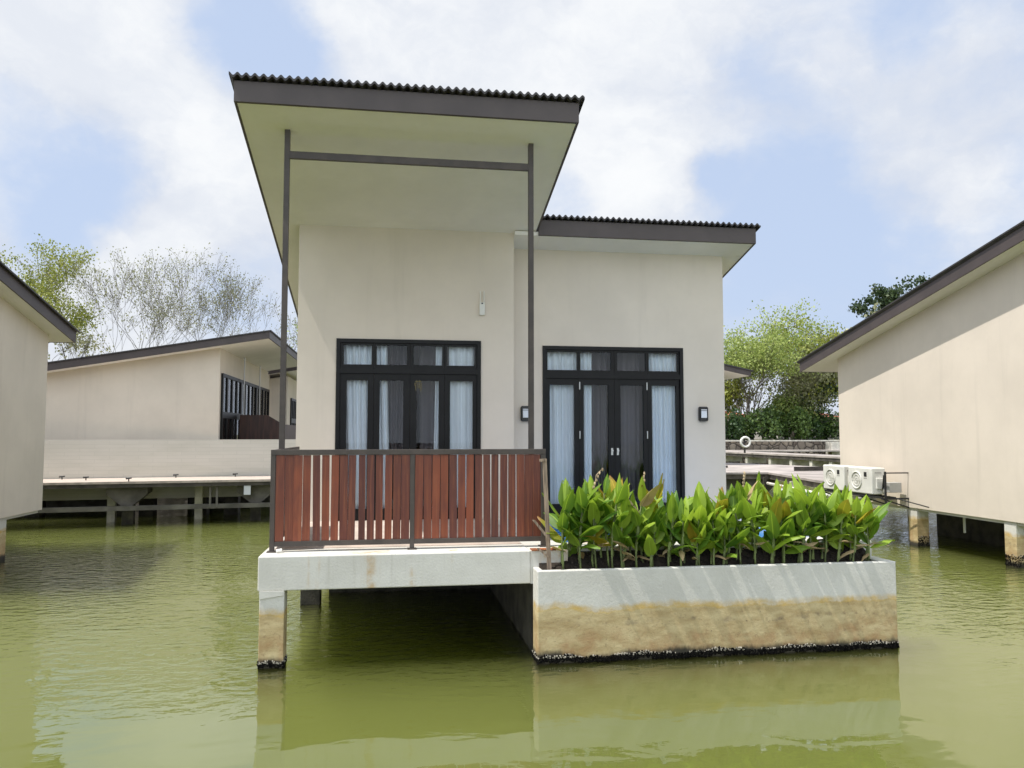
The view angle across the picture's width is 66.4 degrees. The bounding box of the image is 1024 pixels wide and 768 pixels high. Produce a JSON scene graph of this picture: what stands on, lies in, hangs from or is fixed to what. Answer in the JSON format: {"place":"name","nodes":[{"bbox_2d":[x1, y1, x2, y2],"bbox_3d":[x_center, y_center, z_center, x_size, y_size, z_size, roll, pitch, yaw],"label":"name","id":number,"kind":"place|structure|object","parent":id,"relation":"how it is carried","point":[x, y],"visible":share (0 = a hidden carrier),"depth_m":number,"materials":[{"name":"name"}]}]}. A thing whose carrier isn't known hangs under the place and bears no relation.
{"place":"outdoors","nodes":[
{"label":"outdoors","id":0,"kind":"place"},
{"bbox_2d":[4,439,937,571],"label":"bank","id":1,"kind":"structure","parent":0,"point":[71,561],"depth_m":55.02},
{"bbox_2d":[0,233,106,342],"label":"leafy tree","id":2,"kind":"object","parent":1,"relation":"on","point":[42,289],"visible":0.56,"depth_m":55.36,"materials":[{"name":"green plant"}]},
{"bbox_2d":[45,291,113,360],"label":"sparse tree","id":3,"kind":"object","parent":1,"relation":"on","point":[82,342],"visible":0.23,"depth_m":56.98,"materials":[{"name":"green plant"}]},
{"bbox_2d":[24,242,256,353],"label":"sparse tree","id":4,"kind":"object","parent":1,"relation":"on","point":[186,323],"visible":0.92,"depth_m":55.12,"materials":[{"name":"grey plant"}]},
{"bbox_2d":[136,252,272,339],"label":"sparse tree","id":5,"kind":"object","parent":1,"relation":"on","point":[225,296],"visible":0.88,"depth_m":57.18,"materials":[{"name":"grey plant"}]},
{"bbox_2d":[194,292,297,351],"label":"sparse tree","id":6,"kind":"object","parent":1,"relation":"on","point":[254,304],"visible":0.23,"depth_m":59.69,"materials":[{"name":"grey plant"}]},
{"bbox_2d":[725,408,746,439],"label":"shrub","id":7,"kind":"object","parent":1,"relation":"on","point":[731,423],"visible":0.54,"depth_m":62.70,"materials":[{"name":"green plant"}]},
{"bbox_2d":[725,411,758,439],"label":"shrub","id":8,"kind":"object","parent":1,"relation":"on","point":[748,432],"visible":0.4,"depth_m":63.56,"materials":[{"name":"green plant"}]},
{"bbox_2d":[724,379,764,417],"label":"leafy tree","id":9,"kind":"object","parent":1,"relation":"on","point":[729,401],"visible":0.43,"depth_m":66.44,"materials":[{"name":"green plant"}]},
{"bbox_2d":[747,404,783,439],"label":"shrub","id":10,"kind":"object","parent":1,"relation":"on","point":[770,426],"visible":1,"depth_m":63.26,"materials":[{"name":"green plant"}]},
{"bbox_2d":[762,410,796,439],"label":"shrub","id":11,"kind":"object","parent":1,"relation":"on","point":[785,424],"visible":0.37,"depth_m":64.38,"materials":[{"name":"green plant"}]},
{"bbox_2d":[723,297,841,439],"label":"spreading tree","id":12,"kind":"object","parent":1,"relation":"on","point":[756,355],"visible":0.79,"depth_m":63.40,"materials":[{"name":"green plant"}]},
{"bbox_2d":[752,388,819,438],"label":"leafy tree","id":13,"kind":"object","parent":1,"relation":"on","point":[780,404],"visible":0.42,"depth_m":65.70,"materials":[{"name":"green plant"}]},
{"bbox_2d":[747,306,850,439],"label":"leafy tree","id":14,"kind":"object","parent":1,"relation":"on","point":[832,331],"visible":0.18,"depth_m":68.56,"materials":[{"name":"green plant"}]},
{"bbox_2d":[763,347,837,415],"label":"leafy tree","id":15,"kind":"object","parent":1,"relation":"on","point":[801,383],"visible":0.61,"depth_m":65.36,"materials":[{"name":"green plant"}]},
{"bbox_2d":[787,406,813,439],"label":"shrub","id":16,"kind":"object","parent":1,"relation":"on","point":[800,420],"visible":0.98,"depth_m":63.66,"materials":[{"name":"green plant"}]},
{"bbox_2d":[769,372,838,421],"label":"leafy tree","id":17,"kind":"object","parent":1,"relation":"on","point":[835,392],"visible":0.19,"depth_m":66.04,"materials":[{"name":"green plant"}]},
{"bbox_2d":[809,406,836,439],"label":"shrub","id":18,"kind":"object","parent":1,"relation":"on","point":[820,431],"visible":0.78,"depth_m":64.84,"materials":[{"name":"green plant"}]},
{"bbox_2d":[826,411,839,439],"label":"shrub","id":19,"kind":"object","parent":1,"relation":"on","point":[836,434],"visible":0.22,"depth_m":64.39,"materials":[{"name":"green plant"}]},
{"bbox_2d":[813,302,880,383],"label":"leafy tree","id":20,"kind":"object","parent":1,"relation":"on","point":[875,307],"visible":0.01,"depth_m":66.53,"materials":[{"name":"green plant"}]},
{"bbox_2d":[848,272,929,318],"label":"slender tree","id":21,"kind":"object","parent":1,"relation":"on","point":[887,296],"visible":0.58,"depth_m":84.56,"materials":[{"name":"green plant"}]},
{"bbox_2d":[0,481,1023,767],"bbox_3d":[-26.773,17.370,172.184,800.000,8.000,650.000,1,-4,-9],"label":"lagoon water","id":22,"kind":"structure","parent":0,"point":[146,667],"depth_m":29.25,"materials":[{"name":"liquid"}]},
{"bbox_2d":[0,261,79,639],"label":"stilt villa","id":23,"kind":"object","parent":22,"relation":"in","point":[33,323],"visible":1,"depth_m":15.44,"materials":[{"name":"beige paint"}]},
{"bbox_2d":[5,330,296,569],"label":"pavilion","id":24,"kind":"structure","parent":22,"relation":"in","point":[211,389],"depth_m":23.07,"materials":[{"name":"beige paint"}]},
{"bbox_2d":[220,373,241,439],"bbox_3d":[-8.937,1.000,24.930,0.060,2.470,3.033,1,-4,-9],"label":"window","id":25,"kind":"structure","parent":24,"relation":"in","point":[231,387],"depth_m":24.80,"materials":[{"name":"black glass"}]},
{"bbox_2d":[242,380,256,414],"bbox_3d":[-9.401,1.191,27.921,0.060,2.470,3.033,1,-4,-9],"label":"window","id":26,"kind":"structure","parent":24,"relation":"in","point":[250,399],"depth_m":27.96,"materials":[{"name":"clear glass"}]},
{"bbox_2d":[257,385,269,415],"bbox_3d":[-9.865,1.381,30.913,0.060,2.470,3.033,1,-4,-9],"label":"window","id":27,"kind":"structure","parent":24,"relation":"in","point":[264,393],"depth_m":31.00,"materials":[{"name":"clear glass"}]},
{"bbox_2d":[239,415,295,438],"bbox_3d":[-8.644,2.065,27.882,1.330,1.820,4.100,1,-4,-9],"label":"timber screen","id":28,"kind":"object","parent":24,"relation":"attached to","point":[258,426],"visible":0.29,"depth_m":25.90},
{"bbox_2d":[38,476,270,580],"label":"boardwalk","id":29,"kind":"structure","parent":22,"relation":"in","point":[125,495],"depth_m":21.05,"materials":[{"name":"concrete"}]},
{"bbox_2d":[42,439,295,500],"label":"parapet wall","id":30,"kind":"structure","parent":29,"relation":"on","point":[73,459],"depth_m":22.52,"materials":[{"name":"paint"}]},
{"bbox_2d":[229,71,871,767],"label":"stilt villa","id":31,"kind":"object","parent":22,"relation":"in","point":[411,219],"visible":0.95,"depth_m":11.60,"materials":[{"name":"beige paint"}]},
{"bbox_2d":[338,373,373,520],"bbox_3d":[-2.288,0.916,11.486,0.488,2.145,0.046,1,-4,-9],"label":"door leaf","id":32,"kind":"structure","parent":31,"relation":"in","point":[344,377],"depth_m":11.49,"materials":[{"name":"black metal"}]},
{"bbox_2d":[344,345,371,508],"bbox_3d":[-2.283,0.668,11.598,0.443,2.620,0.077,1,-4,-9],"label":"curtain","id":33,"kind":"object","parent":31,"relation":"hanging from","point":[356,412],"visible":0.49,"depth_m":11.61,"materials":[{"name":"fabric"}]},
{"bbox_2d":[377,345,388,507],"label":"curtain","id":34,"kind":"object","parent":31,"relation":"hanging from","point":[382,355],"visible":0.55,"depth_m":11.66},
{"bbox_2d":[373,374,409,519],"bbox_3d":[-1.782,0.921,11.564,0.527,2.145,0.046,1,-4,-9],"label":"door leaf","id":35,"kind":"structure","parent":31,"relation":"in","point":[405,378],"depth_m":11.58,"materials":[{"name":"black"}]},
{"bbox_2d":[388,346,406,507],"bbox_3d":[-1.752,0.691,11.952,0.400,2.620,0.109,1,-4,-9],"label":"curtain","id":36,"kind":"object","parent":31,"relation":"hanging from","point":[397,355],"visible":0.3,"depth_m":11.96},
{"bbox_2d":[266,449,545,552],"bbox_3d":[-1.111,1.272,8.644,3.062,1.097,0.100,1,-4,-9],"label":"balcony railing","id":37,"kind":"object","parent":31,"relation":"on","point":[291,473],"visible":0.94,"depth_m":8.62,"materials":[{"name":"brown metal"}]},
{"bbox_2d":[409,374,443,518],"bbox_3d":[-1.268,0.926,11.643,0.507,2.145,0.046,1,-4,-9],"label":"door leaf","id":38,"kind":"structure","parent":31,"relation":"in","point":[413,377],"depth_m":11.66,"materials":[{"name":"black metal"}]},
{"bbox_2d":[419,346,435,507],"bbox_3d":[-1.309,0.695,12.025,0.265,2.620,0.088,0,-4,-3],"label":"curtain","id":39,"kind":"object","parent":31,"relation":"hanging from","point":[427,355],"visible":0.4,"depth_m":12.03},
{"bbox_2d":[434,346,441,448],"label":"curtain","id":40,"kind":"object","parent":31,"relation":"hanging from","point":[438,355],"visible":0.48,"depth_m":11.80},
{"bbox_2d":[444,374,476,518],"bbox_3d":[-0.773,0.931,11.720,0.487,2.145,0.046,1,-4,-9],"label":"door leaf","id":41,"kind":"structure","parent":31,"relation":"in","point":[447,377],"depth_m":11.73,"materials":[{"name":"black metal"}]},
{"bbox_2d":[449,347,473,506],"bbox_3d":[-0.766,0.683,11.831,0.393,2.620,0.057,1,-4,-9],"label":"curtain","id":42,"kind":"object","parent":31,"relation":"hanging from","point":[460,414],"visible":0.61,"depth_m":11.85,"materials":[{"name":"fabric"}]},
{"bbox_2d":[547,352,575,503],"bbox_3d":[0.769,0.721,12.434,0.530,2.620,0.066,1,-4,-9],"label":"curtain","id":43,"kind":"object","parent":31,"relation":"hanging from","point":[561,432],"visible":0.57,"depth_m":12.43,"materials":[{"name":"fabric"}]},
{"bbox_2d":[546,378,578,513],"bbox_3d":[0.794,0.976,12.315,0.530,2.130,0.046,1,-4,-9],"label":"door leaf","id":44,"kind":"structure","parent":31,"relation":"in","point":[549,381],"depth_m":12.31,"materials":[{"name":"black metal"}]},
{"bbox_2d":[580,352,591,481],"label":"curtain","id":45,"kind":"object","parent":31,"relation":"hanging from","point":[585,359],"visible":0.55,"depth_m":12.51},
{"bbox_2d":[579,379,614,487],"bbox_3d":[1.345,0.980,12.380,0.578,2.130,0.086,1,-4,-9],"label":"door leaf","id":46,"kind":"structure","parent":31,"relation":"in","point":[609,382],"depth_m":12.40,"materials":[{"name":"black"}]},
{"bbox_2d":[591,352,606,493],"bbox_3d":[1.389,0.742,12.759,0.346,2.620,0.087,0,-4,-3],"label":"curtain","id":47,"kind":"object","parent":31,"relation":"hanging from","point":[599,422],"visible":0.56,"depth_m":12.77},
{"bbox_2d":[617,353,639,502],"bbox_3d":[1.860,0.746,12.832,0.512,2.620,0.105,1,-4,-9],"label":"curtain","id":48,"kind":"object","parent":31,"relation":"hanging from","point":[630,435],"visible":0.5,"depth_m":12.84,"materials":[{"name":"fabric"}]},
{"bbox_2d":[614,379,647,510],"bbox_3d":[1.905,0.986,12.466,0.548,2.130,0.086,1,-4,-9],"label":"door leaf","id":49,"kind":"structure","parent":31,"relation":"in","point":[617,382],"depth_m":12.48,"materials":[{"name":"black"}]},
{"bbox_2d":[649,353,675,501],"bbox_3d":[2.445,0.738,12.692,0.502,2.620,0.080,1,-4,-9],"label":"curtain","id":50,"kind":"object","parent":31,"relation":"hanging from","point":[663,433],"visible":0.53,"depth_m":12.69,"materials":[{"name":"fabric"}]},
{"bbox_2d":[647,379,680,512],"bbox_3d":[2.440,0.992,12.569,0.537,2.130,0.046,1,-4,-9],"label":"door leaf","id":51,"kind":"structure","parent":31,"relation":"in","point":[651,382],"depth_m":12.57,"materials":[{"name":"black metal"}]},
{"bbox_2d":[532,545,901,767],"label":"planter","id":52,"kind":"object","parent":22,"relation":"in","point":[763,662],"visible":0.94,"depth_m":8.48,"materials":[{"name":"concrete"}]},
{"bbox_2d":[539,459,551,569],"bbox_3d":[0.361,1.443,8.431,0.127,1.270,0.044,1,-4,-9],"label":"wooden stake","id":53,"kind":"object","parent":52,"relation":"in","point":[546,507],"visible":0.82,"depth_m":8.43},
{"bbox_2d":[537,478,579,568],"bbox_3d":[0.469,1.540,8.414,0.495,1.056,0.308,-1,-4,20],"label":"canna plant","id":54,"kind":"object","parent":52,"relation":"in","point":[566,502],"visible":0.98,"depth_m":8.43,"materials":[{"name":"green plant"}]},
{"bbox_2d":[544,511,576,563],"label":"canna plant","id":55,"kind":"object","parent":52,"relation":"in","point":[553,519],"visible":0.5,"depth_m":8.62,"materials":[{"name":"green plant"}]},
{"bbox_2d":[556,480,602,568],"bbox_3d":[0.775,1.551,8.455,0.497,1.039,0.396,-1,-4,20],"label":"canna plant","id":56,"kind":"object","parent":52,"relation":"in","point":[582,498],"visible":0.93,"depth_m":8.44,"materials":[{"name":"green plant"}]},
{"bbox_2d":[569,482,600,560],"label":"canna plant","id":57,"kind":"object","parent":52,"relation":"in","point":[586,522],"visible":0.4,"depth_m":8.51,"materials":[{"name":"green plant"}]},
{"bbox_2d":[567,468,619,568],"bbox_3d":[0.927,1.492,8.480,0.540,1.162,0.461,-2,-4,30],"label":"canna plant","id":58,"kind":"object","parent":52,"relation":"in","point":[591,484],"visible":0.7,"depth_m":8.49,"materials":[{"name":"green plant"}]},
{"bbox_2d":[575,489,611,566],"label":"canna plant","id":59,"kind":"object","parent":52,"relation":"in","point":[593,513],"visible":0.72,"depth_m":8.49,"materials":[{"name":"green plant"}]},
{"bbox_2d":[595,473,615,566],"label":"canna plant","id":60,"kind":"object","parent":52,"relation":"in","point":[603,507],"visible":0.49,"depth_m":8.60,"materials":[{"name":"green plant"}]},
{"bbox_2d":[583,473,628,567],"bbox_3d":[1.097,1.523,8.560,0.515,1.110,0.504,-2,-4,23],"label":"canna plant","id":61,"kind":"object","parent":52,"relation":"in","point":[621,491],"visible":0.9,"depth_m":8.47,"materials":[{"name":"green plant"}]},
{"bbox_2d":[584,480,628,557],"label":"canna plant","id":62,"kind":"object","parent":52,"relation":"in","point":[607,494],"visible":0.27,"depth_m":8.66,"materials":[{"name":"green plant"}]},
{"bbox_2d":[598,475,631,555],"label":"canna plant","id":63,"kind":"object","parent":52,"relation":"in","point":[612,483],"visible":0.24,"depth_m":8.75,"materials":[{"name":"green plant"}]},
{"bbox_2d":[608,483,634,567],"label":"canna plant","id":64,"kind":"object","parent":52,"relation":"in","point":[626,524],"visible":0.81,"depth_m":8.50,"materials":[{"name":"green plant"}]},
{"bbox_2d":[605,517,637,567],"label":"canna plant","id":65,"kind":"object","parent":52,"relation":"in","point":[631,535],"visible":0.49,"depth_m":8.60,"materials":[{"name":"green plant"}]},
{"bbox_2d":[618,472,662,566],"bbox_3d":[1.417,1.516,8.525,0.448,1.117,0.519,3,-4,-35],"label":"canna plant","id":66,"kind":"object","parent":52,"relation":"in","point":[645,499],"visible":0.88,"depth_m":8.53,"materials":[{"name":"green plant"}]},
{"bbox_2d":[637,508,667,566],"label":"canna plant","id":67,"kind":"object","parent":52,"relation":"in","point":[652,542],"visible":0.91,"depth_m":8.54,"materials":[{"name":"green plant"}]},
{"bbox_2d":[642,473,665,566],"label":"canna plant","id":68,"kind":"object","parent":52,"relation":"in","point":[661,511],"visible":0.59,"depth_m":8.63,"materials":[{"name":"green plant"}]},
{"bbox_2d":[656,490,696,566],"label":"canna plant","id":69,"kind":"object","parent":52,"relation":"in","point":[673,506],"visible":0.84,"depth_m":8.56,"materials":[{"name":"green plant"}]},
{"bbox_2d":[662,491,693,561],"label":"canna plant","id":70,"kind":"object","parent":52,"relation":"in","point":[677,522],"visible":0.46,"depth_m":8.69,"materials":[{"name":"green plant"}]},
{"bbox_2d":[664,496,694,565],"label":"canna plant","id":71,"kind":"object","parent":52,"relation":"in","point":[684,511],"visible":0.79,"depth_m":8.58,"materials":[{"name":"green plant"}]},
{"bbox_2d":[680,513,717,565],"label":"canna plant","id":72,"kind":"object","parent":52,"relation":"in","point":[704,535],"visible":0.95,"depth_m":8.60,"materials":[{"name":"green plant"}]},
{"bbox_2d":[687,481,723,565],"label":"canna plant","id":73,"kind":"object","parent":52,"relation":"in","point":[699,503],"visible":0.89,"depth_m":8.66,"materials":[{"name":"green plant"}]},
{"bbox_2d":[693,491,735,564],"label":"canna plant","id":74,"kind":"object","parent":52,"relation":"in","point":[714,548],"visible":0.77,"depth_m":8.67,"materials":[{"name":"green plant"}]},
{"bbox_2d":[706,500,732,563],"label":"canna plant","id":75,"kind":"object","parent":52,"relation":"in","point":[722,513],"visible":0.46,"depth_m":8.68,"materials":[{"name":"green plant"}]},
{"bbox_2d":[699,505,749,564],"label":"canna plant","id":76,"kind":"object","parent":52,"relation":"in","point":[735,540],"visible":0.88,"depth_m":8.67,"materials":[{"name":"green plant"}]},
{"bbox_2d":[707,486,746,538],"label":"canna plant","id":77,"kind":"object","parent":52,"relation":"in","point":[728,494],"visible":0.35,"depth_m":8.85,"materials":[{"name":"green plant"}]},
{"bbox_2d":[710,509,752,563],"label":"canna plant","id":78,"kind":"object","parent":52,"relation":"in","point":[732,524],"visible":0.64,"depth_m":8.73,"materials":[{"name":"green plant"}]},
{"bbox_2d":[715,483,762,564],"bbox_3d":[2.572,1.607,8.788,0.401,0.970,0.535,1,-4,-9],"label":"canna plant","id":79,"kind":"object","parent":52,"relation":"in","point":[733,503],"visible":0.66,"depth_m":8.77,"materials":[{"name":"green plant"}]},
{"bbox_2d":[724,490,761,559],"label":"canna plant","id":80,"kind":"object","parent":52,"relation":"in","point":[738,495],"visible":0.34,"depth_m":8.85,"materials":[{"name":"green plant"}]},
{"bbox_2d":[733,471,765,551],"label":"canna plant","id":81,"kind":"object","parent":52,"relation":"in","point":[745,491],"visible":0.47,"depth_m":8.94,"materials":[{"name":"green plant"}]},
{"bbox_2d":[732,489,768,563],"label":"canna plant","id":82,"kind":"object","parent":52,"relation":"in","point":[749,510],"visible":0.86,"depth_m":8.77,"materials":[{"name":"green plant"}]},
{"bbox_2d":[745,471,763,545],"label":"canna plant","id":83,"kind":"object","parent":52,"relation":"in","point":[758,488],"visible":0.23,"depth_m":9.05,"materials":[{"name":"green plant"}]},
{"bbox_2d":[743,492,768,558],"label":"canna plant","id":84,"kind":"object","parent":52,"relation":"in","point":[764,512],"visible":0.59,"depth_m":8.87,"materials":[{"name":"green plant"}]},
{"bbox_2d":[757,479,794,563],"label":"canna plant","id":85,"kind":"object","parent":52,"relation":"in","point":[777,489],"visible":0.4,"depth_m":8.90,"materials":[{"name":"green plant"}]},
{"bbox_2d":[751,493,804,563],"bbox_3d":[2.913,1.647,8.775,0.580,0.887,0.490,1,-4,-9],"label":"canna plant","id":86,"kind":"object","parent":52,"relation":"in","point":[772,531],"visible":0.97,"depth_m":8.71,"materials":[{"name":"green plant"}]},
{"bbox_2d":[782,479,795,562],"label":"canna plant","id":87,"kind":"object","parent":52,"relation":"in","point":[786,506],"visible":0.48,"depth_m":8.88,"materials":[{"name":"green plant"}]},
{"bbox_2d":[773,492,812,562],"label":"canna plant","id":88,"kind":"object","parent":52,"relation":"in","point":[787,526],"visible":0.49,"depth_m":8.76,"materials":[{"name":"green plant"}]},
{"bbox_2d":[786,492,818,562],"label":"canna plant","id":89,"kind":"object","parent":52,"relation":"in","point":[805,524],"visible":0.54,"depth_m":8.85,"materials":[{"name":"green plant"}]},
{"bbox_2d":[787,490,821,562],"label":"canna plant","id":90,"kind":"object","parent":52,"relation":"in","point":[805,516],"visible":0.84,"depth_m":8.82,"materials":[{"name":"green plant"}]},
{"bbox_2d":[791,473,836,562],"bbox_3d":[3.380,1.555,8.868,0.568,1.082,0.370,-1,-4,12],"label":"canna plant","id":91,"kind":"object","parent":52,"relation":"in","point":[799,491],"visible":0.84,"depth_m":8.84,"materials":[{"name":"green plant"}]},
{"bbox_2d":[811,486,851,561],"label":"canna plant","id":92,"kind":"object","parent":52,"relation":"in","point":[828,504],"visible":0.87,"depth_m":8.86,"materials":[{"name":"green plant"}]},
{"bbox_2d":[819,484,851,561],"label":"canna plant","id":93,"kind":"object","parent":52,"relation":"in","point":[845,506],"visible":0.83,"depth_m":8.91,"materials":[{"name":"green plant"}]},
{"bbox_2d":[834,493,866,559],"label":"canna plant","id":94,"kind":"object","parent":52,"relation":"in","point":[850,544],"visible":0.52,"depth_m":8.99,"materials":[{"name":"green plant"}]},
{"bbox_2d":[835,497,875,561],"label":"canna plant","id":95,"kind":"object","parent":52,"relation":"in","point":[852,529],"visible":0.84,"depth_m":8.89,"materials":[{"name":"green plant"}]},
{"bbox_2d":[848,495,891,560],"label":"canna plant","id":96,"kind":"object","parent":52,"relation":"in","point":[879,511],"visible":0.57,"depth_m":9.03,"materials":[{"name":"green plant"}]},
{"bbox_2d":[857,500,894,560],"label":"canna plant","id":97,"kind":"object","parent":52,"relation":"in","point":[867,507],"visible":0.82,"depth_m":8.92,"materials":[{"name":"green plant"}]},
{"bbox_2d":[724,364,753,379],"bbox_3d":[4.735,1.943,34.072,9.000,8.250,7.000,1,-4,-9],"label":"villa","id":98,"kind":"object","parent":22,"relation":"in","point":[732,372],"visible":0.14,"depth_m":31.46,"materials":[{"name":"beige paint"}]},
{"bbox_2d":[725,440,839,463],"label":"rubble wall","id":99,"kind":"structure","parent":22,"relation":"in","point":[782,445],"depth_m":61.78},
{"bbox_2d":[726,450,839,489],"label":"boardwalk","id":100,"kind":"structure","parent":22,"relation":"in","point":[772,456],"depth_m":49.54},
{"bbox_2d":[726,463,909,568],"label":"boardwalk","id":101,"kind":"structure","parent":22,"relation":"in","point":[770,474],"depth_m":25.46,"materials":[{"name":"concrete"}]},
{"bbox_2d":[797,220,1023,651],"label":"stilt villa","id":102,"kind":"object","parent":22,"relation":"in","point":[930,371],"visible":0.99,"depth_m":16.02,"materials":[{"name":"beige paint"}]},
{"bbox_2d":[824,472,908,507],"bbox_3d":[8.120,2.377,18.194,0.644,0.794,2.535,1,-4,-9],"label":"ac bracket","id":103,"kind":"object","parent":102,"relation":"attached to","point":[884,496],"visible":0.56,"depth_m":16.98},
{"bbox_2d":[823,465,848,491],"bbox_3d":[7.865,2.259,18.772,0.364,0.615,0.935,1,-4,-9],"label":"ac unit","id":104,"kind":"object","parent":103,"relation":"on","point":[838,475],"visible":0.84,"depth_m":18.67,"materials":[{"name":"white plastic"}]},
{"bbox_2d":[848,466,884,495],"bbox_3d":[8.029,2.192,17.717,0.364,0.615,0.935,1,-4,-9],"label":"ac unit","id":105,"kind":"object","parent":103,"relation":"on","point":[866,480],"visible":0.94,"depth_m":17.48,"materials":[{"name":"white plastic"}]},
{"bbox_2d":[883,482,901,492],"bbox_3d":[8.332,2.263,17.139,0.300,0.220,0.220,1,-4,-9],"label":"junction box","id":106,"kind":"object","parent":103,"relation":"attached to","point":[894,487],"visible":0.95,"depth_m":17.03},
{"bbox_2d":[0,0,1023,414],"label":"sky","id":107,"kind":"structure","parent":0,"point":[867,142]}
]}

